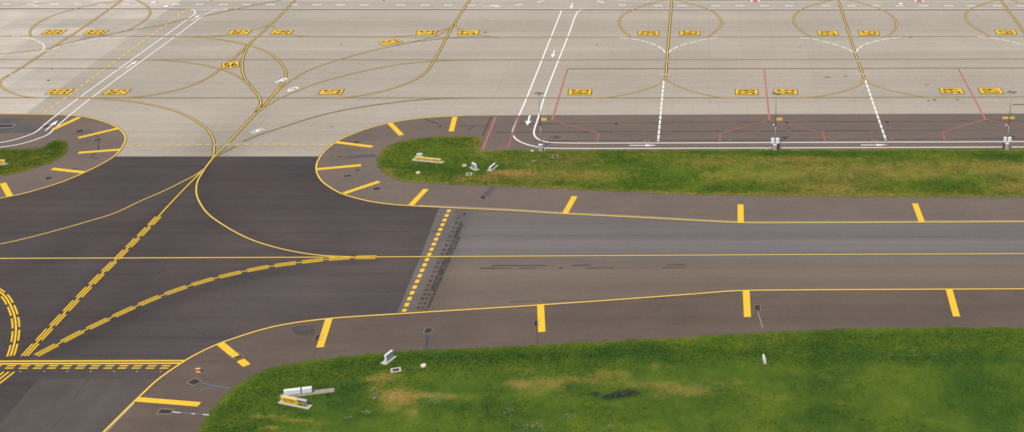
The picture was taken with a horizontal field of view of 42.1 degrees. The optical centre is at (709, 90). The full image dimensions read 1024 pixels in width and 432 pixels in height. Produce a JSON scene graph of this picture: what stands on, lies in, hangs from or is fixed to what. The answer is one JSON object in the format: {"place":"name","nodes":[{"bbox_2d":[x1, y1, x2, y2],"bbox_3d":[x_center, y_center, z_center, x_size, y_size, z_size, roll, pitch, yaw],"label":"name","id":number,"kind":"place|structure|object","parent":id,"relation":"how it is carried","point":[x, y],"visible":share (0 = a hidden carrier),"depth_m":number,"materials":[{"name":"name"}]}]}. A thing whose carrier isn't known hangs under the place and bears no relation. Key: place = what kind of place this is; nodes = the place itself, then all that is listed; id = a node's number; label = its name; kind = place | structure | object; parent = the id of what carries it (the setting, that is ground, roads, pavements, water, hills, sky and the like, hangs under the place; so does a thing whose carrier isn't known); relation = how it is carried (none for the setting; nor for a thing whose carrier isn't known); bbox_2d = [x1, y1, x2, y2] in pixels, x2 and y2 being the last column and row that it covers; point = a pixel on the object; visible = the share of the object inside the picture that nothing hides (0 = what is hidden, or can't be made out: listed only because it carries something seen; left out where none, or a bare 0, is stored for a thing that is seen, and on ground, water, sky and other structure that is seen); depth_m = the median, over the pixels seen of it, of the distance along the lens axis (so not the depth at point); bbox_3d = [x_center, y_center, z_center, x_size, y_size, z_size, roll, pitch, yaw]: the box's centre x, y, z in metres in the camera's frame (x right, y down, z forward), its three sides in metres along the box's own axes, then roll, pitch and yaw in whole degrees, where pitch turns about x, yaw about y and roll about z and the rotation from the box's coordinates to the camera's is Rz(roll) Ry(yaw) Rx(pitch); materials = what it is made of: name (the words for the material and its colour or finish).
{"place":"outdoors","nodes":[
{"label":"outdoors","id":0,"kind":"place"},
{"bbox_2d":[0,139,67,175],"bbox_3d":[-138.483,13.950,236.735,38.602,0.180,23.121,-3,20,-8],"label":"grass","id":1,"kind":"structure","parent":0,"point":[18,160],"depth_m":241.46,"materials":[{"name":"green plant"}]},
{"bbox_2d":[0,114,123,197],"bbox_3d":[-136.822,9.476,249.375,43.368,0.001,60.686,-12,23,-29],"label":"shoulder","id":2,"kind":"object","parent":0,"point":[26,181],"visible":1,"depth_m":247.34},
{"bbox_2d":[0,183,12,195],"bbox_3d":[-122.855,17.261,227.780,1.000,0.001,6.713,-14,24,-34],"label":"edge bar","id":3,"kind":"object","parent":2,"relation":"on","point":[6,189],"visible":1,"depth_m":227.76,"materials":[{"name":"yellow paint"}]},
{"bbox_2d":[0,119,42,132],"bbox_3d":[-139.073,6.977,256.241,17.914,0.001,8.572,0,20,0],"label":"asphalt patch","id":4,"kind":"object","parent":2,"relation":"on","point":[24,128],"visible":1,"depth_m":255.07,"materials":[{"name":"grey asphalt"}]},
{"bbox_2d":[0,113,126,198],"bbox_3d":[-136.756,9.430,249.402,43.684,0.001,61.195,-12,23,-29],"label":"edge line","id":5,"kind":"object","parent":2,"relation":"on","point":[124,136],"visible":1,"depth_m":247.72,"materials":[{"name":"yellow paint"}]},
{"bbox_2d":[0,379,155,431],"bbox_3d":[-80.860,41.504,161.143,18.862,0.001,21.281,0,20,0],"label":"taxiway stub","id":6,"kind":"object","parent":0,"point":[98,405],"visible":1,"depth_m":165.63,"materials":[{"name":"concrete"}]},
{"bbox_2d":[0,379,87,425],"bbox_3d":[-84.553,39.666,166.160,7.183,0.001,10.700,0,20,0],"label":"tar joints","id":7,"kind":"object","parent":6,"relation":"on","point":[64,410],"visible":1,"depth_m":166.02,"materials":[{"name":"black asphalt"}]},
{"bbox_2d":[0,0,179,113],"bbox_3d":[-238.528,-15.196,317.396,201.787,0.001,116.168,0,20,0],"label":"airport apron","id":8,"kind":"object","parent":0,"point":[30,79],"visible":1,"depth_m":308.94,"materials":[{"name":"concrete"}]},
{"bbox_2d":[7,0,121,76],"bbox_3d":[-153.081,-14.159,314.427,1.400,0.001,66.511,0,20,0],"label":"stand line","id":9,"kind":"object","parent":8,"relation":"on","point":[64,39],"visible":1,"depth_m":309.18,"materials":[{"name":"yellow paint"}]},
{"bbox_2d":[50,0,150,47],"bbox_3d":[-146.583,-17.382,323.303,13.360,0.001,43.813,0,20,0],"label":"stand loop","id":10,"kind":"object","parent":8,"relation":"on","point":[149,9],"visible":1,"depth_m":320.98,"materials":[{"name":"yellow paint"}]},
{"bbox_2d":[0,156,438,422],"bbox_3d":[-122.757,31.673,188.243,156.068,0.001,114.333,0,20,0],"label":"taxiway junction","id":11,"kind":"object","parent":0,"point":[300,204],"visible":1,"depth_m":203.05,"materials":[{"name":"grey asphalt"}]},
{"bbox_2d":[0,291,17,355],"bbox_3d":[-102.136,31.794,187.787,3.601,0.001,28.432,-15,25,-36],"label":"taxi line","id":12,"kind":"object","parent":11,"relation":"on","point":[15,321],"visible":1,"depth_m":184.82,"materials":[{"name":"yellow paint"}]},
{"bbox_2d":[0,289,19,356],"bbox_3d":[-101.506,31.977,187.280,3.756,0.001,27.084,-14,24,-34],"label":"enhanced dashes","id":13,"kind":"object","parent":11,"relation":"on","point":[10,298],"visible":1,"depth_m":184.82,"materials":[{"name":"yellow paint"}]},
{"bbox_2d":[0,365,170,368],"bbox_3d":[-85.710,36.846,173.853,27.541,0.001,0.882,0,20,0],"label":"holding dashes","id":14,"kind":"object","parent":11,"relation":"on","point":[89,368],"visible":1,"depth_m":174.19,"materials":[{"name":"yellow paint"}]},
{"bbox_2d":[21,217,160,355],"bbox_3d":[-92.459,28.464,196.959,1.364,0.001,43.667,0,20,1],"label":"enhanced dashes","id":15,"kind":"object","parent":11,"relation":"on","point":[87,290],"visible":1,"depth_m":193.03,"materials":[{"name":"yellow paint"}]},
{"bbox_2d":[0,362,181,364],"bbox_3d":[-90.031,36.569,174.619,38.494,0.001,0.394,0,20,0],"label":"holding line","id":16,"kind":"object","parent":11,"relation":"on","point":[92,363],"visible":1,"depth_m":174.65,"materials":[{"name":"yellow paint"}]},
{"bbox_2d":[0,360,185,361],"bbox_3d":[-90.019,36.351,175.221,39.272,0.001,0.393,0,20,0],"label":"holding line","id":17,"kind":"object","parent":11,"relation":"on","point":[85,360],"visible":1,"depth_m":175.36,"materials":[{"name":"yellow paint"}]},
{"bbox_2d":[0,168,205,243],"bbox_3d":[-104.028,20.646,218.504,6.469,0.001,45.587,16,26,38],"label":"taxi line","id":18,"kind":"object","parent":11,"relation":"on","point":[109,214],"visible":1,"depth_m":218.63,"materials":[{"name":"yellow paint"}]},
{"bbox_2d":[23,171,201,355],"bbox_3d":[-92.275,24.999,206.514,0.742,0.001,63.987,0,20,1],"label":"taxi line","id":19,"kind":"object","parent":11,"relation":"on","point":[100,275],"visible":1,"depth_m":199.39,"materials":[{"name":"yellow paint"}]},
{"bbox_2d":[34,255,376,355],"bbox_3d":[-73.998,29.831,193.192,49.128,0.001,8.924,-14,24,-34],"label":"enhanced dashes","id":20,"kind":"object","parent":11,"relation":"on","point":[185,288],"visible":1,"depth_m":194.18,"materials":[{"name":"yellow paint"}]},
{"bbox_2d":[36,256,375,355],"bbox_3d":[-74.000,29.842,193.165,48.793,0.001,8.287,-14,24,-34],"label":"taxi line","id":21,"kind":"object","parent":11,"relation":"on","point":[185,287],"visible":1,"depth_m":193.90,"materials":[{"name":"yellow paint"}]},
{"bbox_2d":[0,231,438,355],"bbox_3d":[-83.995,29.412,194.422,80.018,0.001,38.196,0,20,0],"label":"tar joints","id":22,"kind":"object","parent":11,"relation":"on","point":[166,262],"visible":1,"depth_m":211.92,"materials":[{"name":"black asphalt"}]},
{"bbox_2d":[195,166,373,256],"bbox_3d":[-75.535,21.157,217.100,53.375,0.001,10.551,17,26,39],"label":"taxi line","id":23,"kind":"object","parent":11,"relation":"on","point":[202,206],"visible":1,"depth_m":213.96,"materials":[{"name":"yellow paint"}]},
{"bbox_2d":[27,0,1023,155],"bbox_3d":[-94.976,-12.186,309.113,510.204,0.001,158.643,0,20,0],"label":"apron","id":24,"kind":"object","parent":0,"point":[495,75],"visible":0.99,"depth_m":291.02,"materials":[{"name":"concrete"}]},
{"bbox_2d":[46,89,73,93],"bbox_3d":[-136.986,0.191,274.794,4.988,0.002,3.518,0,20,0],"label":"number panel","id":25,"kind":"object","parent":24,"relation":"on","point":[59,91],"visible":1,"depth_m":274.83,"materials":[{"name":"yellow paint"}]},
{"bbox_2d":[0,10,195,142],"bbox_3d":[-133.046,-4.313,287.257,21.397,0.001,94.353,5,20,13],"label":"road line","id":26,"kind":"object","parent":24,"relation":"on","point":[101,81],"visible":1,"depth_m":279.61,"materials":[{"name":"white paint"}]},
{"bbox_2d":[4,10,214,146],"bbox_3d":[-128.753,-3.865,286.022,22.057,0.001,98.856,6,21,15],"label":"road line","id":27,"kind":"object","parent":24,"relation":"on","point":[110,83],"visible":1,"depth_m":279.01,"materials":[{"name":"white paint"}]},
{"bbox_2d":[44,9,187,112],"bbox_3d":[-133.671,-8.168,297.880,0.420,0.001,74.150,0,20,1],"label":"roadside dashes","id":28,"kind":"object","parent":24,"relation":"on","point":[115,61],"visible":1,"depth_m":293.14,"materials":[{"name":"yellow paint"}]},
{"bbox_2d":[103,89,130,93],"bbox_3d":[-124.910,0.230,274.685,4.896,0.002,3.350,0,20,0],"label":"number panel","id":29,"kind":"object","parent":24,"relation":"on","point":[116,91],"visible":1,"depth_m":274.83,"materials":[{"name":"yellow paint"}]},
{"bbox_2d":[53,97,215,159],"bbox_3d":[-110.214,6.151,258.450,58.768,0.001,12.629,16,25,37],"label":"taxi line","id":30,"kind":"object","parent":24,"relation":"on","point":[210,134],"visible":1,"depth_m":262.98,"materials":[{"name":"yellow paint"}]},
{"bbox_2d":[80,0,279,38],"bbox_3d":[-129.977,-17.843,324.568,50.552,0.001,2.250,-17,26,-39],"label":"apron curve","id":31,"kind":"object","parent":24,"relation":"on","point":[177,20],"visible":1,"depth_m":321.77,"materials":[{"name":"yellow paint"}]},
{"bbox_2d":[149,59,249,84],"bbox_3d":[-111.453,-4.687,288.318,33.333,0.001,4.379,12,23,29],"label":"apron curve","id":32,"kind":"object","parent":24,"relation":"on","point":[247,83],"visible":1,"depth_m":289.58,"materials":[{"name":"yellow paint"}]},
{"bbox_2d":[120,0,295,97],"bbox_3d":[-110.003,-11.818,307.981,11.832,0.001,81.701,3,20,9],"label":"stand line","id":33,"kind":"object","parent":24,"relation":"on","point":[258,35],"visible":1,"depth_m":295.51,"materials":[{"name":"yellow paint"}]},
{"bbox_2d":[128,144,331,145],"bbox_3d":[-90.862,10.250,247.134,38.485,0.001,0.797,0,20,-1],"label":"apron dashes","id":34,"kind":"object","parent":24,"relation":"on","point":[234,144],"visible":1,"depth_m":247.24,"materials":[{"name":"yellow paint"}]},
{"bbox_2d":[204,113,256,166],"bbox_3d":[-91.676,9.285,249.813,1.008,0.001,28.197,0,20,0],"label":"taxi line","id":35,"kind":"object","parent":24,"relation":"on","point":[229,141],"visible":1,"depth_m":249.63,"materials":[{"name":"yellow paint"}]},
{"bbox_2d":[222,61,238,68],"bbox_3d":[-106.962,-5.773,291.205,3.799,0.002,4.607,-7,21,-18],"label":"number panel","id":36,"kind":"object","parent":24,"relation":"on","point":[234,64],"visible":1,"depth_m":291.41,"materials":[{"name":"yellow paint"}]},
{"bbox_2d":[176,36,286,109],"bbox_3d":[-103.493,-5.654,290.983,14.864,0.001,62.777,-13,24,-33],"label":"apron curve","id":37,"kind":"object","parent":24,"relation":"on","point":[282,65],"visible":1,"depth_m":296.51,"materials":[{"name":"yellow paint"}]},
{"bbox_2d":[241,44,261,111],"bbox_3d":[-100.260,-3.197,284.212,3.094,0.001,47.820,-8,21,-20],"label":"apron curve","id":38,"kind":"object","parent":24,"relation":"on","point":[246,80],"visible":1,"depth_m":282.68,"materials":[{"name":"yellow paint"}]},
{"bbox_2d":[269,30,293,34],"bbox_3d":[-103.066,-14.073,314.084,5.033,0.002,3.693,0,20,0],"label":"number panel","id":39,"kind":"object","parent":24,"relation":"on","point":[281,32],"visible":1,"depth_m":313.90,"materials":[{"name":"yellow paint"}]},
{"bbox_2d":[95,0,519,0],"bbox_3d":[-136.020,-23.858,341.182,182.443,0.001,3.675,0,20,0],"label":"road edge line","id":40,"kind":"object","parent":24,"relation":"on","point":[186,0],"visible":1,"depth_m":340.31,"materials":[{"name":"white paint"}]},
{"bbox_2d":[318,89,344,93],"bbox_3d":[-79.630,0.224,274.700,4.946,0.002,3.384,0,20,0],"label":"number panel","id":41,"kind":"object","parent":24,"relation":"on","point":[331,91],"visible":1,"depth_m":274.83,"materials":[{"name":"yellow paint"}]},
{"bbox_2d":[215,97,474,157],"bbox_3d":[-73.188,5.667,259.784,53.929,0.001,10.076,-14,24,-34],"label":"apron curve","id":42,"kind":"object","parent":24,"relation":"on","point":[328,113],"visible":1,"depth_m":262.72,"materials":[{"name":"yellow paint"}]},
{"bbox_2d":[216,8,477,8],"bbox_3d":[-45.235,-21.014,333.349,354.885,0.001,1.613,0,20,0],"label":"road edge line","id":43,"kind":"object","parent":24,"relation":"on","point":[347,8],"visible":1,"depth_m":333.35,"materials":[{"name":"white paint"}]},
{"bbox_2d":[256,23,454,111],"bbox_3d":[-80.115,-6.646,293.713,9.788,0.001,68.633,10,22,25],"label":"apron curve","id":44,"kind":"object","parent":24,"relation":"on","point":[274,94],"visible":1,"depth_m":290.88,"materials":[{"name":"yellow paint"}]},
{"bbox_2d":[255,60,456,112],"bbox_3d":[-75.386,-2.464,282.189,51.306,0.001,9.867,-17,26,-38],"label":"apron curve","id":45,"kind":"object","parent":24,"relation":"on","point":[341,76],"visible":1,"depth_m":282.67,"materials":[{"name":"yellow paint"}]},
{"bbox_2d":[378,38,402,44],"bbox_3d":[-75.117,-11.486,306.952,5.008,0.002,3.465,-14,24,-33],"label":"number panel","id":46,"kind":"object","parent":24,"relation":"on","point":[391,41],"visible":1,"depth_m":307.23,"materials":[{"name":"yellow paint"}]},
{"bbox_2d":[328,0,470,97],"bbox_3d":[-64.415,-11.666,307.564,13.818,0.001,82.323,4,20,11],"label":"stand line","id":47,"kind":"object","parent":24,"relation":"on","point":[443,43],"visible":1,"depth_m":293.85,"materials":[{"name":"yellow paint"}]},
{"bbox_2d":[416,30,437,34],"bbox_3d":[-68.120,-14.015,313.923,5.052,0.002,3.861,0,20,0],"label":"number panel","id":48,"kind":"object","parent":24,"relation":"on","point":[426,32],"visible":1,"depth_m":313.90,"materials":[{"name":"yellow paint"}]},
{"bbox_2d":[4,59,921,59],"bbox_3d":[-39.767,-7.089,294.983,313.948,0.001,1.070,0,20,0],"label":"apron line","id":49,"kind":"object","parent":24,"relation":"on","point":[450,59],"visible":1,"depth_m":294.88,"materials":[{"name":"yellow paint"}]},
{"bbox_2d":[0,97,933,97],"bbox_3d":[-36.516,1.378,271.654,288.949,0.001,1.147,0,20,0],"label":"apron line","id":50,"kind":"object","parent":24,"relation":"on","point":[577,97],"visible":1,"depth_m":271.53,"materials":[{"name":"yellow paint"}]},
{"bbox_2d":[457,30,479,34],"bbox_3d":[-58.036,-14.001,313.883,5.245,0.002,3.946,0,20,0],"label":"number panel","id":51,"kind":"object","parent":24,"relation":"on","point":[468,32],"visible":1,"depth_m":313.90,"materials":[{"name":"yellow paint"}]},
{"bbox_2d":[0,8,1023,9],"bbox_3d":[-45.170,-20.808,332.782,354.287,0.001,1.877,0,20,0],"label":"boundary line","id":52,"kind":"object","parent":24,"relation":"on","point":[539,9],"visible":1,"depth_m":332.50,"materials":[{"name":"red paint"}]},
{"bbox_2d":[82,36,1023,36],"bbox_3d":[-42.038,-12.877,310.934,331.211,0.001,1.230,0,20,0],"label":"apron line","id":53,"kind":"object","parent":24,"relation":"on","point":[349,36],"visible":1,"depth_m":311.07,"materials":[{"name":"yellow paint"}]},
{"bbox_2d":[104,1,1023,5],"bbox_3d":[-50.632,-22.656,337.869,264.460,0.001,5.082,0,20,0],"label":"road dashes","id":54,"kind":"object","parent":24,"relation":"on","point":[619,4],"visible":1,"depth_m":335.92,"materials":[{"name":"white paint"}]},
{"bbox_2d":[568,89,591,94],"bbox_3d":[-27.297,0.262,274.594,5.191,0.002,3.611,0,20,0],"label":"number panel","id":55,"kind":"object","parent":24,"relation":"on","point":[579,91],"visible":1,"depth_m":274.83,"materials":[{"name":"yellow paint"}]},
{"bbox_2d":[664,0,672,77],"bbox_3d":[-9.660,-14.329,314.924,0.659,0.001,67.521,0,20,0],"label":"stand line","id":56,"kind":"object","parent":24,"relation":"on","point":[668,39],"visible":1,"depth_m":309.58,"materials":[{"name":"yellow paint"}]},
{"bbox_2d":[677,0,722,36],"bbox_3d":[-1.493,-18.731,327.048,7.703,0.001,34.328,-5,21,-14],"label":"stand loop","id":57,"kind":"object","parent":24,"relation":"on","point":[721,23],"visible":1,"depth_m":325.83,"materials":[{"name":"yellow paint"}]},
{"bbox_2d":[568,68,880,68],"bbox_3d":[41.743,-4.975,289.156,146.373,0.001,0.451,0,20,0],"label":"boundary line","id":58,"kind":"object","parent":24,"relation":"on","point":[723,68],"visible":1,"depth_m":288.99,"materials":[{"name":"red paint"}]},
{"bbox_2d":[512,10,956,148],"bbox_3d":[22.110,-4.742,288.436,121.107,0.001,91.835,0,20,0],"label":"road line","id":59,"kind":"object","parent":24,"relation":"on","point":[679,148],"visible":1,"depth_m":245.84,"materials":[{"name":"white paint"}]},
{"bbox_2d":[735,89,758,94],"bbox_3d":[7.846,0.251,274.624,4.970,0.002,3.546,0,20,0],"label":"number panel","id":60,"kind":"object","parent":24,"relation":"on","point":[746,91],"visible":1,"depth_m":274.25,"materials":[{"name":"yellow paint"}]},
{"bbox_2d":[533,10,1023,142],"bbox_3d":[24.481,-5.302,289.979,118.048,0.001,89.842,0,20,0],"label":"road line","id":61,"kind":"object","parent":24,"relation":"on","point":[699,142],"visible":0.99,"depth_m":248.65,"materials":[{"name":"white paint"}]},
{"bbox_2d":[773,89,797,94],"bbox_3d":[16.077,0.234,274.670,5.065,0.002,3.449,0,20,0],"label":"number panel","id":62,"kind":"object","parent":24,"relation":"on","point":[788,91],"visible":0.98,"depth_m":274.83,"materials":[{"name":"yellow paint"}]},
{"bbox_2d":[792,0,831,36],"bbox_3d":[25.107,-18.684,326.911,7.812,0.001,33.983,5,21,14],"label":"stand loop","id":63,"kind":"object","parent":24,"relation":"on","point":[793,18],"visible":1,"depth_m":325.82,"materials":[{"name":"yellow paint"}]},
{"bbox_2d":[837,0,864,77],"bbox_3d":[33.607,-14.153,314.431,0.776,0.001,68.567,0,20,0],"label":"stand line","id":64,"kind":"object","parent":24,"relation":"on","point":[852,44],"visible":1,"depth_m":308.84,"materials":[{"name":"yellow paint"}]},
{"bbox_2d":[939,88,963,93],"bbox_3d":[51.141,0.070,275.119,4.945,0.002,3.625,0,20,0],"label":"number panel","id":65,"kind":"object","parent":24,"relation":"on","point":[951,90],"visible":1,"depth_m":275.12,"materials":[{"name":"yellow paint"}]},
{"bbox_2d":[978,88,1003,93],"bbox_3d":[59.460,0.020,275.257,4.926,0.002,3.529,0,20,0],"label":"number panel","id":66,"kind":"object","parent":24,"relation":"on","point":[990,90],"visible":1,"depth_m":274.83,"materials":[{"name":"yellow paint"}]},
{"bbox_2d":[108,289,1023,431],"bbox_3d":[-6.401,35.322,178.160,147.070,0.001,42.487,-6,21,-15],"label":"shoulder","id":67,"kind":"object","parent":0,"point":[682,316],"visible":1,"depth_m":184.10},
{"bbox_2d":[136,397,200,405],"bbox_3d":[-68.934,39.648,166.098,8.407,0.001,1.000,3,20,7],"label":"edge bar","id":68,"kind":"object","parent":67,"relation":"on","point":[166,401],"visible":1,"depth_m":166.16,"materials":[{"name":"yellow paint"}]},
{"bbox_2d":[217,342,249,366],"bbox_3d":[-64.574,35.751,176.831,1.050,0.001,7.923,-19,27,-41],"label":"edge bar","id":69,"kind":"object","parent":67,"relation":"on","point":[226,348],"visible":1,"depth_m":177.24,"materials":[{"name":"yellow paint"}]},
{"bbox_2d":[292,325,315,334],"bbox_3d":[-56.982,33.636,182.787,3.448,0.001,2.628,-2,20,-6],"label":"dark stain","id":70,"kind":"object","parent":67,"relation":"on","point":[306,330],"visible":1,"depth_m":182.79,"materials":[{"name":"concrete"}]},
{"bbox_2d":[316,318,332,347],"bbox_3d":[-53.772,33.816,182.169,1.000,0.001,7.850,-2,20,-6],"label":"edge bar","id":71,"kind":"object","parent":67,"relation":"on","point":[325,330],"visible":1,"depth_m":182.20,"materials":[{"name":"yellow paint"}]},
{"bbox_2d":[423,334,430,349],"bbox_3d":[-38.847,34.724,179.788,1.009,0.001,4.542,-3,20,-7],"label":"trench patch","id":72,"kind":"object","parent":67,"relation":"on","point":[428,342],"visible":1,"depth_m":179.89,"materials":[{"name":"concrete"}]},
{"bbox_2d":[537,304,544,331],"bbox_3d":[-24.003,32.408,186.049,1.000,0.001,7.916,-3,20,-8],"label":"edge bar","id":73,"kind":"object","parent":67,"relation":"on","point":[541,316],"visible":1,"depth_m":186.11,"materials":[{"name":"yellow paint"}]},
{"bbox_2d":[102,288,1023,431],"bbox_3d":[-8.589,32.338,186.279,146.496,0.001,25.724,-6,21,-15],"label":"edge line","id":74,"kind":"object","parent":67,"relation":"on","point":[144,392],"visible":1,"depth_m":189.10,"materials":[{"name":"yellow paint"}]},
{"bbox_2d":[198,327,1002,429],"bbox_3d":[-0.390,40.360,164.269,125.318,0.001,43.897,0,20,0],"label":"soil edge","id":75,"kind":"object","parent":67,"relation":"on","point":[541,344],"visible":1,"depth_m":178.79,"materials":[{"name":"brown soil"}]},
{"bbox_2d":[510,293,730,301],"bbox_3d":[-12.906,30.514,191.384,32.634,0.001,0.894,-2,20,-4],"label":"tar joints","id":76,"kind":"object","parent":67,"relation":"on","point":[637,298],"visible":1,"depth_m":191.38,"materials":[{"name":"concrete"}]},
{"bbox_2d":[743,290,750,316],"bbox_3d":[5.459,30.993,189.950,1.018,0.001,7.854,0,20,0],"label":"edge bar","id":77,"kind":"object","parent":67,"relation":"on","point":[746,303],"visible":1,"depth_m":189.91,"materials":[{"name":"yellow paint"}]},
{"bbox_2d":[946,289,959,315],"bbox_3d":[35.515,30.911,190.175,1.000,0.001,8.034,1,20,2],"label":"edge bar","id":78,"kind":"object","parent":67,"relation":"on","point":[953,304],"visible":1,"depth_m":190.19,"materials":[{"name":"yellow paint"}]},
{"bbox_2d":[197,326,1023,431],"bbox_3d":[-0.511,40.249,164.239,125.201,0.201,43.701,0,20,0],"label":"grass","id":79,"kind":"structure","parent":0,"point":[965,379],"depth_m":169.19,"materials":[{"name":"green plant"}]},
{"bbox_2d":[278,395,312,408],"bbox_3d":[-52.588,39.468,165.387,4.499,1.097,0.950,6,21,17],"label":"direction sign","id":80,"kind":"object","parent":79,"relation":"on","point":[294,401],"visible":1,"depth_m":165.14,"materials":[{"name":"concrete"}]},
{"bbox_2d":[280,386,334,398],"bbox_3d":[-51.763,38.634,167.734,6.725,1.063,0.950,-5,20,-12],"label":"sign back","id":81,"kind":"object","parent":79,"relation":"on","point":[297,392],"visible":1,"depth_m":167.48,"materials":[{"name":"concrete"}]},
{"bbox_2d":[381,350,396,364],"bbox_3d":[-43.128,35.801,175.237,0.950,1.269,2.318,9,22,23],"label":"sign back","id":82,"kind":"object","parent":79,"relation":"on","point":[389,356],"visible":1,"depth_m":174.93,"materials":[{"name":"concrete"}]},
{"bbox_2d":[46,150,937,428],"bbox_3d":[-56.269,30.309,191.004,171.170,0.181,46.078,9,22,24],"label":"weeds","id":83,"kind":"object","parent":79,"relation":"on","point":[445,398],"visible":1,"depth_m":163.68,"materials":[{"name":"green plant"}]},
{"bbox_2d":[589,388,642,401],"bbox_3d":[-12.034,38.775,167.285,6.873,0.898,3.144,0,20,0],"label":"shrub","id":84,"kind":"object","parent":79,"relation":"on","point":[625,393],"visible":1,"depth_m":167.17,"materials":[{"name":"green plant"}]},
{"bbox_2d":[318,114,1023,221],"bbox_3d":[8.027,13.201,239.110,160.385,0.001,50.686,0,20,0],"label":"shoulder","id":85,"kind":"object","parent":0,"point":[712,207],"visible":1,"depth_m":246.40},
{"bbox_2d":[317,164,360,169],"bbox_3d":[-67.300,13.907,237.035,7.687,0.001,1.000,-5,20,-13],"label":"edge bar","id":86,"kind":"object","parent":85,"relation":"on","point":[346,166],"visible":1,"depth_m":236.88,"materials":[{"name":"yellow paint"}]},
{"bbox_2d":[343,181,379,193],"bbox_3d":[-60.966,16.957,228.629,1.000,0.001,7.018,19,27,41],"label":"edge bar","id":87,"kind":"object","parent":85,"relation":"on","point":[360,187],"visible":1,"depth_m":228.57,"materials":[{"name":"yellow paint"}]},
{"bbox_2d":[409,189,428,204],"bbox_3d":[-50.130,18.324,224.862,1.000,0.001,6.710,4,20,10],"label":"edge bar","id":88,"kind":"object","parent":85,"relation":"on","point":[417,198],"visible":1,"depth_m":224.62,"materials":[{"name":"yellow paint"}]},
{"bbox_2d":[506,115,520,149],"bbox_3d":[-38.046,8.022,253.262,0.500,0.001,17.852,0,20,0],"label":"red line","id":89,"kind":"object","parent":85,"relation":"on","point":[513,132],"visible":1,"depth_m":252.99,"materials":[{"name":"paint"}]},
{"bbox_2d":[562,196,576,212],"bbox_3d":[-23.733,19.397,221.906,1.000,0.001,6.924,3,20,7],"label":"edge bar","id":90,"kind":"object","parent":85,"relation":"on","point":[569,204],"visible":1,"depth_m":221.94,"materials":[{"name":"yellow paint"}]},
{"bbox_2d":[315,115,1023,222],"bbox_3d":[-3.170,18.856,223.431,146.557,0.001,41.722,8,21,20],"label":"edge line","id":91,"kind":"object","parent":85,"relation":"on","point":[317,173],"visible":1,"depth_m":218.62,"materials":[{"name":"yellow paint"}]},
{"bbox_2d":[377,136,1022,197],"bbox_3d":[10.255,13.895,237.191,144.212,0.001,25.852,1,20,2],"label":"soil edge","id":92,"kind":"object","parent":85,"relation":"on","point":[695,194],"visible":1,"depth_m":227.87,"materials":[{"name":"brown soil"}]},
{"bbox_2d":[419,205,1023,221],"bbox_3d":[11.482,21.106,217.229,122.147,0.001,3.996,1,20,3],"label":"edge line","id":93,"kind":"object","parent":85,"relation":"on","point":[724,220],"visible":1,"depth_m":216.08,"materials":[{"name":"paint"}]},
{"bbox_2d":[738,204,743,221],"bbox_3d":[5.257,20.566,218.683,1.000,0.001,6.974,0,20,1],"label":"edge bar","id":94,"kind":"object","parent":85,"relation":"on","point":[740,212],"visible":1,"depth_m":218.59,"materials":[{"name":"yellow paint"}]},
{"bbox_2d":[459,120,1023,140],"bbox_3d":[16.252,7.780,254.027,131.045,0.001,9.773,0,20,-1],"label":"tar joints","id":95,"kind":"object","parent":85,"relation":"on","point":[730,122],"visible":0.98,"depth_m":253.58,"materials":[{"name":"grey asphalt"}]},
{"bbox_2d":[912,203,924,221],"bbox_3d":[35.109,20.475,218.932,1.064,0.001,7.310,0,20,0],"label":"edge bar","id":96,"kind":"object","parent":85,"relation":"on","point":[918,212],"visible":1,"depth_m":218.96,"materials":[{"name":"yellow paint"}]},
{"bbox_2d":[376,136,1023,197],"bbox_3d":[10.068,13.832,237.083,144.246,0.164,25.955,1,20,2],"label":"grass","id":97,"kind":"structure","parent":0,"point":[951,172],"depth_m":235.51,"materials":[{"name":"green plant"}]},
{"bbox_2d":[412,156,444,163],"bbox_3d":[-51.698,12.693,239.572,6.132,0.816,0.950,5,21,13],"label":"direction sign","id":98,"kind":"object","parent":97,"relation":"on","point":[428,159],"visible":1,"depth_m":239.30,"materials":[{"name":"metal"}]},
{"bbox_2d":[415,208,1023,311],"bbox_3d":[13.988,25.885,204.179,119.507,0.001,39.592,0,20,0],"label":"taxiway","id":99,"kind":"structure","parent":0,"point":[603,277],"depth_m":203.36,"materials":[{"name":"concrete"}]},
{"bbox_2d":[397,208,455,312],"bbox_3d":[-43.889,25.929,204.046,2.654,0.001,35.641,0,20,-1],"label":"taxiway strip","id":100,"kind":"object","parent":99,"relation":"on","point":[416,296],"visible":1,"depth_m":202.09,"materials":[{"name":"concrete"}]},
{"bbox_2d":[402,210,450,311],"bbox_3d":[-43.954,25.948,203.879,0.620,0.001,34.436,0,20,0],"label":"cross dashes","id":101,"kind":"object","parent":100,"relation":"on","point":[424,264],"visible":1,"depth_m":202.63,"materials":[{"name":"yellow paint"}]},
{"bbox_2d":[417,213,465,309],"bbox_3d":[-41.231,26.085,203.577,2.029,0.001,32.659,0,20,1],"label":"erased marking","id":102,"kind":"object","parent":99,"relation":"on","point":[436,285],"visible":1,"depth_m":200.81,"materials":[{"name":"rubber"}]},
{"bbox_2d":[0,253,1023,258],"bbox_3d":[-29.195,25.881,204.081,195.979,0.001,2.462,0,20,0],"label":"taxi line","id":103,"kind":"object","parent":99,"relation":"on","point":[516,256],"visible":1,"depth_m":204.23,"materials":[{"name":"yellow paint"}]},
{"bbox_2d":[480,264,685,268],"bbox_3d":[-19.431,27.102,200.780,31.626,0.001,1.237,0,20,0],"label":"skid marks","id":104,"kind":"object","parent":99,"relation":"on","point":[560,268],"visible":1,"depth_m":201.12,"materials":[{"name":"rubber"}]},
{"bbox_2d":[421,223,980,292],"bbox_3d":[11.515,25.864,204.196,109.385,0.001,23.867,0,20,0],"label":"tar joints","id":105,"kind":"object","parent":99,"relation":"on","point":[679,235],"visible":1,"depth_m":210.55,"materials":[{"name":"black asphalt"}]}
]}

